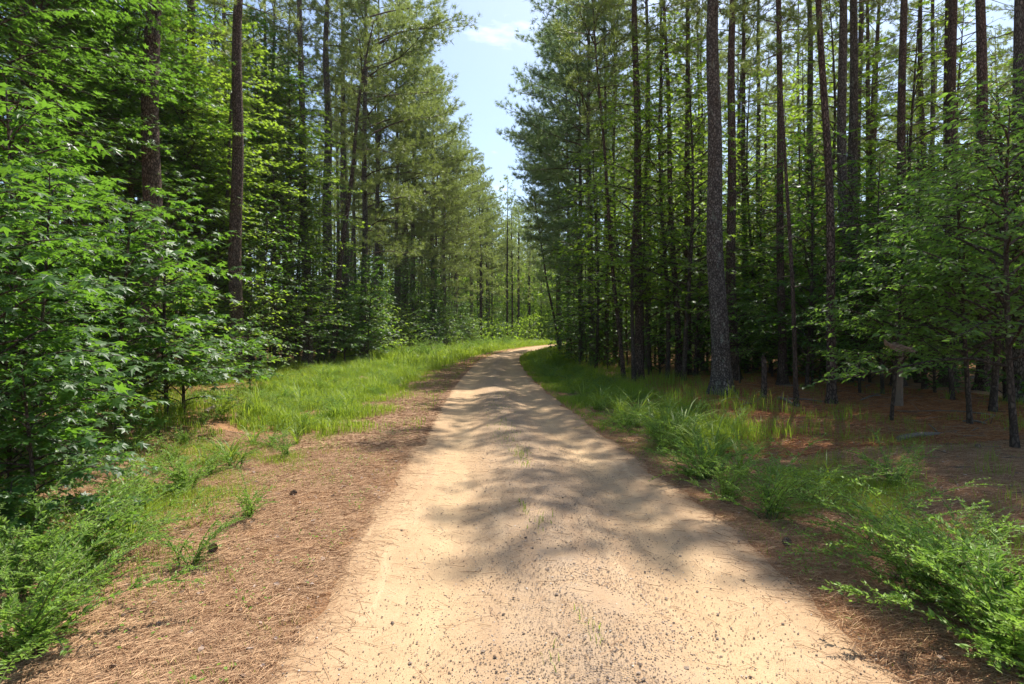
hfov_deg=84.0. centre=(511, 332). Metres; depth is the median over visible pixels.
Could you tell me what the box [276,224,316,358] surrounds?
gum tree
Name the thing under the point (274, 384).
feathery bush
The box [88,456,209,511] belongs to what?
feathery bush
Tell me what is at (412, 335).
edge shrub
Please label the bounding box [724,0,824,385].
pine tree
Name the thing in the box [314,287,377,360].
gum sapling
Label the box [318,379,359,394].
feathery bush
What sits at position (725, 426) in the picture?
roadside grass
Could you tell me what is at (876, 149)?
pine tree
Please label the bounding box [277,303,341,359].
understorey shrub
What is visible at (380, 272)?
pine tree
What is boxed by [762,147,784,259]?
pine tree
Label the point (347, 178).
pine tree
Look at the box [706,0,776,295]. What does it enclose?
pine tree
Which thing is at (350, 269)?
edge shrub
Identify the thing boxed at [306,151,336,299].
pine tree
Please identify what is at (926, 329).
oval leaved sapling
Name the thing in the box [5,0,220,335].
gum tree
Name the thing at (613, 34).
pine tree
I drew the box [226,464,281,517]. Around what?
feathery bush
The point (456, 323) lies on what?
edge shrub
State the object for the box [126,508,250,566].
feathery bush
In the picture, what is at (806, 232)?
gum tree
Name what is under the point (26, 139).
pine tree
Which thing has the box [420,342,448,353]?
tall weed
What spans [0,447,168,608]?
feathery bush
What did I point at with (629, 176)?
pine tree
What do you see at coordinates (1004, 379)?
understorey shrub
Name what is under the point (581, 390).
grass tuft
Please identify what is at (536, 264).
pine tree
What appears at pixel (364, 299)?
gum sapling
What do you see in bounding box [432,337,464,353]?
tall weed
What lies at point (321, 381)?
feathery bush
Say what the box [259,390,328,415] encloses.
feathery bush
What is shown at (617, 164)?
pine tree
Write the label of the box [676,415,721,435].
grass tuft
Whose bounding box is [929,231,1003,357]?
understorey shrub
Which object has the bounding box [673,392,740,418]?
feathery bush
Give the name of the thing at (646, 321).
gum tree
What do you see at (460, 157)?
pine tree
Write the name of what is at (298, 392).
grass tuft
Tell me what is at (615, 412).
grass tuft
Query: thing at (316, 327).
understorey shrub
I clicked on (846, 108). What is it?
pine tree
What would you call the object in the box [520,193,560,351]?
pine tree
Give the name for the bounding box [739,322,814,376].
understorey shrub
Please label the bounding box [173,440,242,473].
feathery bush
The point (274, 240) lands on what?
understorey shrub
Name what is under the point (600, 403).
feathery bush
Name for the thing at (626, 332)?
understorey shrub
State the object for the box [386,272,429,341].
understorey shrub
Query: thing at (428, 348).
tall weed
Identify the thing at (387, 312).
gum tree
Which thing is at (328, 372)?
feathery bush
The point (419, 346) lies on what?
tall weed
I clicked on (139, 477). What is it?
feathery bush
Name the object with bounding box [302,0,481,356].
pine tree
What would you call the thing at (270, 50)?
gum tree
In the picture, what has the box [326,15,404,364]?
pine tree
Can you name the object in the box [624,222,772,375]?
understorey shrub
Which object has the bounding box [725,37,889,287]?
gum tree
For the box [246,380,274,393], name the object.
feathery bush
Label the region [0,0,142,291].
gum tree
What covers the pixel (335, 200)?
pine tree
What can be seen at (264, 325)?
understorey shrub
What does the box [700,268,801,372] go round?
understorey shrub
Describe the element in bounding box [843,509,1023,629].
feathery bush
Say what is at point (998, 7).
pine tree
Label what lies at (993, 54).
pine tree
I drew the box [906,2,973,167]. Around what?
pine tree
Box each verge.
[313,344,551,413]
[536,368,739,497]
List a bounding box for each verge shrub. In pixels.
[426,298,459,341]
[448,293,471,339]
[451,296,478,340]
[463,295,486,338]
[468,292,497,337]
[482,288,512,338]
[493,302,516,336]
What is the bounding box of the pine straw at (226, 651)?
[0,413,1023,683]
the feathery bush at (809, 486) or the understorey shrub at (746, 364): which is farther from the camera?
the understorey shrub at (746, 364)
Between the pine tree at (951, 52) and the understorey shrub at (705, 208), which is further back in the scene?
the understorey shrub at (705, 208)
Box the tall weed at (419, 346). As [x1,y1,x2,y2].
[402,336,433,355]
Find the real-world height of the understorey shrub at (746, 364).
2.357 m
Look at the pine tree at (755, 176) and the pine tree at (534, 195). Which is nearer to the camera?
the pine tree at (534, 195)
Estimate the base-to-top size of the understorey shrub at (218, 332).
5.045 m
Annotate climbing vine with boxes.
[423,246,444,342]
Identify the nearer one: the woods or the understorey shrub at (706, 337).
the understorey shrub at (706, 337)
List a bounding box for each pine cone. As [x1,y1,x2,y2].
[208,543,217,552]
[289,490,296,495]
[782,537,791,546]
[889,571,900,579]
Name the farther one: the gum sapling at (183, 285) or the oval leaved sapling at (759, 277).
the oval leaved sapling at (759, 277)
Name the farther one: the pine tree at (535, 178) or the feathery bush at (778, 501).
the pine tree at (535, 178)
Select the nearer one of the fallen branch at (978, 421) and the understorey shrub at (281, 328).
the fallen branch at (978, 421)
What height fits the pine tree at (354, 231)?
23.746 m
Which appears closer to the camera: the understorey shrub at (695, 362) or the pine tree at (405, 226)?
the understorey shrub at (695, 362)
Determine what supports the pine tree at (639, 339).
on the ground at (218, 423)
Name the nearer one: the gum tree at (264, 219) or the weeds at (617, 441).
the weeds at (617, 441)
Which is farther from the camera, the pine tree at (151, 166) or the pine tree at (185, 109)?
the pine tree at (185, 109)
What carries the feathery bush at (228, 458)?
on the ground at (218, 423)
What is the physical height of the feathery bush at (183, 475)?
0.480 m
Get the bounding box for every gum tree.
[0,0,140,392]
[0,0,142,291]
[0,0,204,322]
[0,0,231,309]
[1,66,115,308]
[2,34,196,311]
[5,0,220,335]
[9,0,259,365]
[33,31,182,344]
[61,13,289,359]
[79,6,274,365]
[111,101,303,366]
[122,0,315,364]
[130,81,293,362]
[165,4,351,366]
[200,107,300,294]
[218,128,350,368]
[225,65,370,367]
[250,183,352,361]
[255,270,292,358]
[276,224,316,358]
[312,245,348,309]
[357,261,390,317]
[375,291,404,348]
[536,138,657,368]
[551,72,695,367]
[553,38,705,380]
[571,87,741,374]
[579,3,766,377]
[583,28,798,380]
[624,224,693,363]
[626,84,773,370]
[651,109,755,351]
[693,57,837,370]
[722,100,835,312]
[723,0,928,371]
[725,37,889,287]
[739,129,863,375]
[768,37,995,360]
[769,56,917,281]
[803,0,1011,382]
[861,0,1012,374]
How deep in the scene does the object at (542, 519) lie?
5.13 m
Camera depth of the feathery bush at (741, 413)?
9.92 m
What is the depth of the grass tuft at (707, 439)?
7.05 m
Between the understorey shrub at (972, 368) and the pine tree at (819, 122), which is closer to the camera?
the understorey shrub at (972, 368)
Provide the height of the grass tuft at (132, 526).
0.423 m
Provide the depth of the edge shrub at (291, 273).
28.72 m
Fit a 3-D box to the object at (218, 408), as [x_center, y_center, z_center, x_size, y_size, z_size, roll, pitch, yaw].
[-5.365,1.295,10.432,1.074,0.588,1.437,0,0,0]
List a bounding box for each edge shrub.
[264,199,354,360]
[266,223,360,348]
[312,232,392,357]
[339,288,413,353]
[342,287,412,351]
[368,247,434,346]
[378,235,443,338]
[396,318,429,345]
[405,273,439,341]
[409,287,450,340]
[419,274,461,340]
[426,287,463,341]
[438,303,469,342]
[450,305,476,340]
[458,314,482,341]
[558,290,629,358]
[560,267,625,347]
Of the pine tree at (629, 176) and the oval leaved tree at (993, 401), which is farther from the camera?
the pine tree at (629, 176)
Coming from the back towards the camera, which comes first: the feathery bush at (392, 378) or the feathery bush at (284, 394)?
the feathery bush at (392, 378)
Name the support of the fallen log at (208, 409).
on the ground at (218, 423)
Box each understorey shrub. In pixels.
[51,211,200,336]
[107,301,184,361]
[109,271,250,389]
[124,292,218,366]
[139,205,229,339]
[173,256,261,361]
[194,196,322,369]
[199,222,284,347]
[204,276,297,368]
[220,277,315,355]
[265,236,359,366]
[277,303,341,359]
[294,302,355,353]
[297,300,348,352]
[340,296,405,355]
[345,310,375,352]
[351,264,392,334]
[376,307,417,349]
[383,302,430,349]
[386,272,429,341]
[408,303,441,347]
[437,279,473,342]
[438,314,463,345]
[453,282,486,336]
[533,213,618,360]
[533,254,586,348]
[535,279,585,353]
[548,319,616,364]
[559,305,588,354]
[561,278,629,358]
[565,212,671,364]
[580,322,630,368]
[587,311,634,353]
[609,255,674,345]
[614,307,665,354]
[623,311,656,354]
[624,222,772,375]
[627,320,700,374]
[644,183,724,345]
[648,185,765,370]
[655,322,710,375]
[691,291,752,362]
[692,166,822,368]
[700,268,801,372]
[703,307,776,373]
[728,239,855,367]
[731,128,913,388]
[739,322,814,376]
[750,264,819,362]
[751,314,872,385]
[752,264,838,364]
[782,149,1004,393]
[787,264,889,374]
[801,189,937,367]
[810,310,919,382]
[862,338,937,373]
[875,321,986,392]
[908,286,1012,376]
[921,308,1023,398]
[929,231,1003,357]
[931,272,1009,386]
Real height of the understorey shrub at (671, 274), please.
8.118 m
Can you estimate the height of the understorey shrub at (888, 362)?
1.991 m
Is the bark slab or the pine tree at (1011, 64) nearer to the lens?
the bark slab
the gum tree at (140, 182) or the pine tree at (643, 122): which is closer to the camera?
the gum tree at (140, 182)
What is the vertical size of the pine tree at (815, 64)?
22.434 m
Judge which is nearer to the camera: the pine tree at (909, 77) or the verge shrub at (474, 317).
the pine tree at (909, 77)
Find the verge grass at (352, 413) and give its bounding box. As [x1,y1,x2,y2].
[0,338,564,683]
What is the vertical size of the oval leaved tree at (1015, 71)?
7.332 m
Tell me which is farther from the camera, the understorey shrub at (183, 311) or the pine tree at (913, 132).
the pine tree at (913, 132)
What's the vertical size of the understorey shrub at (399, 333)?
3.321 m
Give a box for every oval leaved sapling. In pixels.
[644,289,741,347]
[680,285,791,382]
[701,240,817,371]
[763,246,889,380]
[780,254,957,392]
[787,231,1004,420]
[800,88,1023,448]
[812,156,1023,400]
[813,164,1023,423]
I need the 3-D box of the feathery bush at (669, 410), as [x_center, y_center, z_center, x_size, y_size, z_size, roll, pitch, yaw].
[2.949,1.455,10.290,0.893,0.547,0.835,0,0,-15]
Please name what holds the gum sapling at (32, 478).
on the ground at (218, 423)
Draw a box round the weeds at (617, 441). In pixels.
[1,381,1021,683]
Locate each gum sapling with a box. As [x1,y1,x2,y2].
[0,63,181,424]
[0,140,156,469]
[0,145,196,427]
[0,158,168,558]
[0,236,129,422]
[0,271,154,458]
[0,273,181,432]
[0,301,127,511]
[0,340,152,559]
[3,190,262,437]
[24,251,174,398]
[28,185,288,420]
[123,274,244,413]
[216,315,284,387]
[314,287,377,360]
[326,252,398,355]
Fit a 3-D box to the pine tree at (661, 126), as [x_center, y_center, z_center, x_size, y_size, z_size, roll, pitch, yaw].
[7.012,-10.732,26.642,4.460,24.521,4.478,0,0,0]
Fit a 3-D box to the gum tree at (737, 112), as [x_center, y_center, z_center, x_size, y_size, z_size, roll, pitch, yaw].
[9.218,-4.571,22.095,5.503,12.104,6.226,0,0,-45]
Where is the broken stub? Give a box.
[760,352,766,397]
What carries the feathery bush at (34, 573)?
on the ground at (218, 423)
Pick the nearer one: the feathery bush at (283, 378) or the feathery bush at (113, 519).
the feathery bush at (113, 519)
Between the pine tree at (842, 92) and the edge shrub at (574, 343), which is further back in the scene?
the edge shrub at (574, 343)
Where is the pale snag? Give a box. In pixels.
[895,294,903,406]
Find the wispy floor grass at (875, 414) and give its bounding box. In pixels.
[4,367,1023,551]
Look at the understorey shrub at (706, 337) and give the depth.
22.99 m
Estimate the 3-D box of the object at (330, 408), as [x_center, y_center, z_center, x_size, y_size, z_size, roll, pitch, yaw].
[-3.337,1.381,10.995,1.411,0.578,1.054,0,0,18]
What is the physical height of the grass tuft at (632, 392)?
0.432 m
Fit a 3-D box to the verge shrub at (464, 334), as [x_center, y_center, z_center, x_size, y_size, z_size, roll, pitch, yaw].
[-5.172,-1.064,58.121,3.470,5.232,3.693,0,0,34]
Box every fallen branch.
[782,393,823,401]
[856,392,881,399]
[962,415,994,424]
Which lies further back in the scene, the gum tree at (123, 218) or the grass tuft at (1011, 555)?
the gum tree at (123, 218)
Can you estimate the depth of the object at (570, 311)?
30.10 m
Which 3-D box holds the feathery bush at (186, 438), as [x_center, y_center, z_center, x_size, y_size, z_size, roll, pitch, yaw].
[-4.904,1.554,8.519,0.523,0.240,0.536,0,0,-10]
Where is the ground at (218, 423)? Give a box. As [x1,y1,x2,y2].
[0,339,1023,683]
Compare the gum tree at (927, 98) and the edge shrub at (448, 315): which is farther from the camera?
the edge shrub at (448, 315)
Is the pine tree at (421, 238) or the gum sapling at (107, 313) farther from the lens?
the pine tree at (421, 238)
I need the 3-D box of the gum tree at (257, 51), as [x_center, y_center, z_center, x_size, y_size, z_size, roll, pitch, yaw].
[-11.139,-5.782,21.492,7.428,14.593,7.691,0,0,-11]
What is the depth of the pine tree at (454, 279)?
55.87 m
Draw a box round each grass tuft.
[43,502,174,552]
[60,491,193,558]
[87,452,195,494]
[189,429,255,460]
[189,437,229,464]
[204,391,243,410]
[208,385,241,403]
[216,396,278,421]
[230,384,283,403]
[234,418,273,443]
[274,379,317,395]
[274,381,298,391]
[277,421,319,443]
[283,382,311,397]
[320,405,342,414]
[329,387,366,408]
[399,373,414,385]
[560,377,594,396]
[573,383,622,407]
[583,393,608,409]
[587,390,640,411]
[601,398,630,420]
[602,386,677,426]
[614,398,697,438]
[616,402,717,446]
[621,388,642,399]
[627,399,685,432]
[635,392,727,437]
[643,410,768,465]
[661,424,740,454]
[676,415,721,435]
[706,424,787,476]
[799,448,853,485]
[930,383,961,399]
[938,524,1023,617]
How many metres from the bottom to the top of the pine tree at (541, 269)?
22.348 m
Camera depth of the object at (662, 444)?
7.76 m
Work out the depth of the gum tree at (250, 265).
18.86 m
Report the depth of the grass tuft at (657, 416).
8.57 m
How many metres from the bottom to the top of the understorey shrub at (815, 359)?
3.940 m
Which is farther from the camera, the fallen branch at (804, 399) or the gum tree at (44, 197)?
the gum tree at (44, 197)
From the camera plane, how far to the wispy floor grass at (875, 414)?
9.73 m
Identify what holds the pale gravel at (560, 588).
on the sandy road
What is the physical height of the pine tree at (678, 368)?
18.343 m
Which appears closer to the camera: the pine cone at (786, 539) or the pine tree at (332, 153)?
the pine cone at (786, 539)
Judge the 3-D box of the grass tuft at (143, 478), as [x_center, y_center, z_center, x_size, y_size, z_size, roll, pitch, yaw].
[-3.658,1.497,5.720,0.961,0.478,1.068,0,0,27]
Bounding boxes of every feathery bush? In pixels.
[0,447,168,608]
[0,464,194,580]
[0,478,228,627]
[0,520,213,681]
[1,430,245,562]
[1,449,115,524]
[28,455,88,471]
[75,455,216,497]
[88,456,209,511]
[99,423,171,452]
[115,449,232,495]
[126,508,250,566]
[129,440,187,472]
[133,411,182,435]
[150,424,199,458]
[156,394,196,412]
[162,428,202,442]
[171,385,203,405]
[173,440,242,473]
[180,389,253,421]
[191,401,218,424]
[194,423,271,467]
[202,379,245,399]
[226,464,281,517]
[228,410,304,448]
[233,393,274,415]
[240,388,268,400]
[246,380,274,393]
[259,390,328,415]
[260,378,285,390]
[261,429,301,455]
[264,388,305,402]
[275,370,309,385]
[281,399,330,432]
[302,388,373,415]
[306,360,328,373]
[309,387,352,410]
[316,374,331,387]
[317,368,338,377]
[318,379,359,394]
[337,365,377,379]
[355,354,380,364]
[362,385,387,395]
[376,375,401,383]
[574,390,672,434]
[581,385,622,410]
[607,408,651,425]
[618,390,652,408]
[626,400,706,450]
[627,393,655,402]
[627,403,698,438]
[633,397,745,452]
[643,428,759,480]
[654,396,692,425]
[668,444,773,506]
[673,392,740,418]
[685,433,873,520]
[703,417,747,456]
[710,400,753,430]
[719,425,938,502]
[733,438,766,452]
[754,458,1014,553]
[778,450,840,490]
[779,476,1023,613]
[811,514,1023,683]
[835,450,1023,586]
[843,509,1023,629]
[844,425,941,489]
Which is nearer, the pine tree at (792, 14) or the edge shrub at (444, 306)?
the pine tree at (792, 14)
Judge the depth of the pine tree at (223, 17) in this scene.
24.61 m
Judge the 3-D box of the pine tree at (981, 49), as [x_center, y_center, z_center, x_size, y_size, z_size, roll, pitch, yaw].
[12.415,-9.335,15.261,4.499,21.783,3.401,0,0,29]
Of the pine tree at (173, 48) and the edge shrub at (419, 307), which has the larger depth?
the edge shrub at (419, 307)
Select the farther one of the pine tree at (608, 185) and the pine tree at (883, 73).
the pine tree at (608, 185)
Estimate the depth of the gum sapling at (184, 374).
8.21 m
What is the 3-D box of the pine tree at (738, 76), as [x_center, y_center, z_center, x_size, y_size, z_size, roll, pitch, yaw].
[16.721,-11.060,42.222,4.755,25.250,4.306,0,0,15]
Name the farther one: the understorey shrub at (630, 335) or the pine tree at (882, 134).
the pine tree at (882, 134)
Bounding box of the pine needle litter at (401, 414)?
[288,367,472,450]
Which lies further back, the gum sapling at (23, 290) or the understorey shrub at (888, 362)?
the understorey shrub at (888, 362)
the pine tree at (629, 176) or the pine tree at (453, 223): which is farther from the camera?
the pine tree at (453, 223)
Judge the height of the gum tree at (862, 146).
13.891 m
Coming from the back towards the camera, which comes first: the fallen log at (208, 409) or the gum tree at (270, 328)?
the gum tree at (270, 328)
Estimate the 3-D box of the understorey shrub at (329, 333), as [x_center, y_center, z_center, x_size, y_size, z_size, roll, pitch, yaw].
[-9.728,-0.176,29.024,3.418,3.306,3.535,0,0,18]
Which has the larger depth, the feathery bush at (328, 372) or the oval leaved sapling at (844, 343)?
the feathery bush at (328, 372)
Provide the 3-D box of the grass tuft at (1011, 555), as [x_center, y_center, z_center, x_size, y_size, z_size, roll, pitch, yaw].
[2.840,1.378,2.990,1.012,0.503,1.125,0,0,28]
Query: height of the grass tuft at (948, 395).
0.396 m
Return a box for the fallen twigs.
[6,369,1023,571]
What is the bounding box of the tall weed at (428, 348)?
[417,337,445,354]
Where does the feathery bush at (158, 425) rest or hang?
on the ground at (218, 423)
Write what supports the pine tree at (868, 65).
on the ground at (218, 423)
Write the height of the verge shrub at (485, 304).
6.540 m
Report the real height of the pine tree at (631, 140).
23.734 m
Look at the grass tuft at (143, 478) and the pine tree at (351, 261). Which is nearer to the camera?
the grass tuft at (143, 478)
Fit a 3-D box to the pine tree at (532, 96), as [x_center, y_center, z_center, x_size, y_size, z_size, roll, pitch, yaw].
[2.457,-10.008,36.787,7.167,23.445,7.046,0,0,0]
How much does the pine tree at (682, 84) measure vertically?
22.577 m
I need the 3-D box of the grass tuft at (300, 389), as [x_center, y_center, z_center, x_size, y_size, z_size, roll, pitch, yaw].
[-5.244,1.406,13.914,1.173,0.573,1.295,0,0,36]
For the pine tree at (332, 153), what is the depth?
57.30 m
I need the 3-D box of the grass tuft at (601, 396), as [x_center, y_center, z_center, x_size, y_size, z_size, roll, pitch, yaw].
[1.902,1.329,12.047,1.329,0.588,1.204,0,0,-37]
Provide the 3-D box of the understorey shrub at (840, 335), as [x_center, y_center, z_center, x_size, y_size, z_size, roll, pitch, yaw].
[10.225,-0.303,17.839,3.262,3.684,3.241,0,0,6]
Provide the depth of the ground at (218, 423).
4.60 m
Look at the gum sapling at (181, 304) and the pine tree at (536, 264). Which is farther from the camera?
the pine tree at (536, 264)
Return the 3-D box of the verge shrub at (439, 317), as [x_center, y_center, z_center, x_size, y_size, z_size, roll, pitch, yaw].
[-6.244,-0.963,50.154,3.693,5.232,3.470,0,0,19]
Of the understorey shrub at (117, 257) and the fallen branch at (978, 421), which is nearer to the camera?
the fallen branch at (978, 421)
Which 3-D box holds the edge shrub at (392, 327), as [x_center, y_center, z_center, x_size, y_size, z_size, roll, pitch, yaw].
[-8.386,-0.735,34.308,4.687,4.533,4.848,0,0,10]
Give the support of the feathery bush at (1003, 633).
on the ground at (218, 423)
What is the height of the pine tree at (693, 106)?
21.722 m
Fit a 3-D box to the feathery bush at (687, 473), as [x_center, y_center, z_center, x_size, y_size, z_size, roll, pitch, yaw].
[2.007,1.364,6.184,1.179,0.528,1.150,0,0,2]
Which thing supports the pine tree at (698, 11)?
on the ground at (218, 423)
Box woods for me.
[0,40,1011,345]
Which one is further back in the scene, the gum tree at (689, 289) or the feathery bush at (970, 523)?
the gum tree at (689, 289)
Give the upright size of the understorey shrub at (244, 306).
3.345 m
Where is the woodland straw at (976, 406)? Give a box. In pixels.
[621,373,1023,458]
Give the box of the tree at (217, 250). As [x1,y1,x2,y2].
[141,93,287,371]
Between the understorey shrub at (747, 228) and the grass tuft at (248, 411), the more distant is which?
the understorey shrub at (747, 228)
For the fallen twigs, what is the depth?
10.54 m
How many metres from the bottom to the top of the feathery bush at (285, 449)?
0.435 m
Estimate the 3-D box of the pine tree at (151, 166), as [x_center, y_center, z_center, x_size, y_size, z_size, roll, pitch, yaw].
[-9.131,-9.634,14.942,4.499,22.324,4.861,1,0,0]
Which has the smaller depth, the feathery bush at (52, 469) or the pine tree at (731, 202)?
the feathery bush at (52, 469)
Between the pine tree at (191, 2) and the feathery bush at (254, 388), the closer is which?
the feathery bush at (254, 388)
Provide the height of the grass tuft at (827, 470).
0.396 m
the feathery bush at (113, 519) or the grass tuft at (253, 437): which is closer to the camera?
the feathery bush at (113, 519)
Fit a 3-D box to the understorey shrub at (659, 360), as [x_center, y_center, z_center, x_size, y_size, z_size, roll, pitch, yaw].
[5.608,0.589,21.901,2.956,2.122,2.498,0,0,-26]
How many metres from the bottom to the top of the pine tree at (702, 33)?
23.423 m
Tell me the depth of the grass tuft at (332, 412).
10.89 m
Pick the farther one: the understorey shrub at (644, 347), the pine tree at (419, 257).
the pine tree at (419, 257)
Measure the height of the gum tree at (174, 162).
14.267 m
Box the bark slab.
[884,339,915,352]
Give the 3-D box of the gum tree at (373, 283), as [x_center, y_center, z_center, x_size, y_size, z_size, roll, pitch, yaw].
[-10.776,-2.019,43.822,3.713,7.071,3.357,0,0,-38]
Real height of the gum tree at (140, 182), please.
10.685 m
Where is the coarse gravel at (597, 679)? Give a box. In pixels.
[282,430,860,683]
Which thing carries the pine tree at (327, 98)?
on the ground at (218, 423)
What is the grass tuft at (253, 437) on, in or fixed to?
on the ground at (218, 423)
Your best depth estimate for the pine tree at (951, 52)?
15.89 m
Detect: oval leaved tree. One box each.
[818,137,992,388]
[819,166,921,368]
[837,136,1010,377]
[874,74,1023,411]
[910,53,1023,304]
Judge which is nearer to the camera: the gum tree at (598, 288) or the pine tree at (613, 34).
the pine tree at (613, 34)
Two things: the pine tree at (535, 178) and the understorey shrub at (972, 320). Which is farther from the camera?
the pine tree at (535, 178)
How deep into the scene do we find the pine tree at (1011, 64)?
20.97 m
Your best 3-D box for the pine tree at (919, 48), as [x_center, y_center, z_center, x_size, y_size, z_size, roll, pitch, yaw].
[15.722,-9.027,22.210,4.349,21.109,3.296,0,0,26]
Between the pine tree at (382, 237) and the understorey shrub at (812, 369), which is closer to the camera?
the understorey shrub at (812, 369)
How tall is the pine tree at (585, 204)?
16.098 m
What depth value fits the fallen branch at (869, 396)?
13.29 m
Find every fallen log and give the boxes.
[203,399,229,413]
[777,396,798,406]
[896,423,978,439]
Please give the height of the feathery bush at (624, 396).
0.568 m
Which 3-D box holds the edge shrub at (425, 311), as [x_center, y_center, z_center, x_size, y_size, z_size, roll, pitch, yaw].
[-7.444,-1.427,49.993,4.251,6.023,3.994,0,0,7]
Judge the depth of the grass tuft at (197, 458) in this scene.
7.62 m
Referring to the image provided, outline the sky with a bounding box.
[0,0,1013,299]
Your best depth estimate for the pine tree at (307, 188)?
60.99 m
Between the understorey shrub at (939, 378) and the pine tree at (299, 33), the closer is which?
the understorey shrub at (939, 378)
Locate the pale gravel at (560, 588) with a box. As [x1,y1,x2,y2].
[278,421,873,682]
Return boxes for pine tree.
[0,0,61,321]
[99,3,167,321]
[111,0,177,390]
[128,19,198,204]
[160,0,256,369]
[172,0,208,338]
[181,0,269,364]
[198,0,272,316]
[203,0,303,378]
[215,21,279,295]
[216,0,311,360]
[242,1,324,363]
[245,55,295,354]
[245,56,306,351]
[250,0,331,359]
[261,36,323,353]
[262,0,349,365]
[280,0,378,363]
[292,143,321,279]
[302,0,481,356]
[305,0,376,356]
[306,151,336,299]
[309,102,349,344]
[312,54,360,343]
[320,81,361,280]
[322,142,357,266]
[323,37,370,345]
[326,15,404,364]
[334,0,451,342]
[339,41,400,343]
[339,105,382,319]
[350,148,382,280]
[356,190,384,305]
[360,0,464,341]
[370,202,390,298]
[374,46,483,347]
[380,129,426,314]
[383,102,430,345]
[398,151,418,258]
[404,65,487,344]
[407,209,434,339]
[410,122,438,339]
[415,119,492,344]
[425,116,458,298]
[431,124,493,344]
[435,149,473,336]
[438,199,464,318]
[447,145,506,340]
[473,187,522,338]
[495,0,628,359]
[495,1,598,350]
[508,0,640,365]
[508,80,585,349]
[508,142,584,344]
[517,65,608,354]
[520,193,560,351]
[550,0,643,377]
[567,0,653,362]
[572,0,648,365]
[577,170,601,290]
[581,95,622,267]
[582,66,618,290]
[585,0,656,346]
[592,83,630,274]
[593,0,660,378]
[599,0,685,368]
[602,99,632,331]
[611,102,642,275]
[615,127,654,309]
[616,49,675,351]
[618,138,657,232]
[620,0,702,363]
[621,0,705,376]
[623,46,665,305]
[640,52,684,331]
[643,0,727,374]
[654,0,757,395]
[654,102,696,317]
[656,0,739,357]
[663,52,707,353]
[666,83,706,206]
[672,0,727,307]
[676,128,707,229]
[692,0,776,368]
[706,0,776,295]
[707,16,766,203]
[718,0,807,366]
[721,0,765,380]
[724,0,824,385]
[728,0,824,406]
[735,37,796,251]
[748,126,772,237]
[750,84,802,303]
[751,0,837,358]
[760,74,802,197]
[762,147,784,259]
[763,0,849,369]
[768,51,815,224]
[784,12,864,236]
[794,84,846,194]
[796,93,836,349]
[798,0,916,403]
[802,149,834,280]
[804,0,908,380]
[812,0,896,217]
[812,0,900,215]
[816,51,880,202]
[822,0,881,382]
[827,0,928,339]
[836,26,913,342]
[847,0,917,356]
[852,0,971,386]
[861,109,895,183]
[861,114,895,203]
[880,33,964,193]
[882,0,963,371]
[883,62,943,199]
[885,0,974,367]
[891,86,928,205]
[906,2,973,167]
[910,0,1011,380]
[911,0,998,390]
[936,0,1011,386]
[957,29,1012,197]
[962,0,1023,402]
[986,0,1013,212]
[992,23,1012,82]
[1003,33,1012,141]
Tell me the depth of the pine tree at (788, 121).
49.00 m
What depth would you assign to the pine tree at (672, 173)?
48.30 m
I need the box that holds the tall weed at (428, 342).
[413,338,440,348]
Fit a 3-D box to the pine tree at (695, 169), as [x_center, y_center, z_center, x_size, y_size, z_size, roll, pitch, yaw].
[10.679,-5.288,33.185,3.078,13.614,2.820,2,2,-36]
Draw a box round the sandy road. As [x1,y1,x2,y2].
[262,344,910,683]
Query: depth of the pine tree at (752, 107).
37.09 m
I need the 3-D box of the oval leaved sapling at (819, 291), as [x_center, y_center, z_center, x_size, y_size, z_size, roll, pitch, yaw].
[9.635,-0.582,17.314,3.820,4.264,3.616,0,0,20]
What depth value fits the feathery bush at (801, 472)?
6.00 m
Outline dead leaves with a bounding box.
[0,396,1023,680]
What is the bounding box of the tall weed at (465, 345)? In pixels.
[451,337,476,350]
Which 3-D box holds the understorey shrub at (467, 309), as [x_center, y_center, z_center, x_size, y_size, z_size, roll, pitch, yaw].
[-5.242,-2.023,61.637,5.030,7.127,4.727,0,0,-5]
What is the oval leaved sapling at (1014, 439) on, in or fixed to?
on the ground at (218, 423)
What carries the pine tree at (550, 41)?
on the ground at (218, 423)
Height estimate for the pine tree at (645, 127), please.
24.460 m
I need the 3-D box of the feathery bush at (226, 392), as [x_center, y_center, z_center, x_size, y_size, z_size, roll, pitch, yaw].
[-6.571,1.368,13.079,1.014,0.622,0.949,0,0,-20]
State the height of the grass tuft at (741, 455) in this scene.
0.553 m
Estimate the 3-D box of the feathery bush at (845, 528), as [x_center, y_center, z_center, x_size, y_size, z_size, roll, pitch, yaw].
[2.750,1.292,4.312,1.703,0.697,1.272,0,0,-6]
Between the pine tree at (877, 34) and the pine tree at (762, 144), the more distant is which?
the pine tree at (762, 144)
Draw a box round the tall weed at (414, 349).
[385,335,424,355]
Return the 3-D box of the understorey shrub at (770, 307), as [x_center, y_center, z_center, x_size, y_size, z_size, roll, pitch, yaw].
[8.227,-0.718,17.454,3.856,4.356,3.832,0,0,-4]
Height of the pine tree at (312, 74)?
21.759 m
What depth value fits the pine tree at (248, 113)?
36.11 m
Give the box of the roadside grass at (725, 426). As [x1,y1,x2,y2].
[519,343,1023,681]

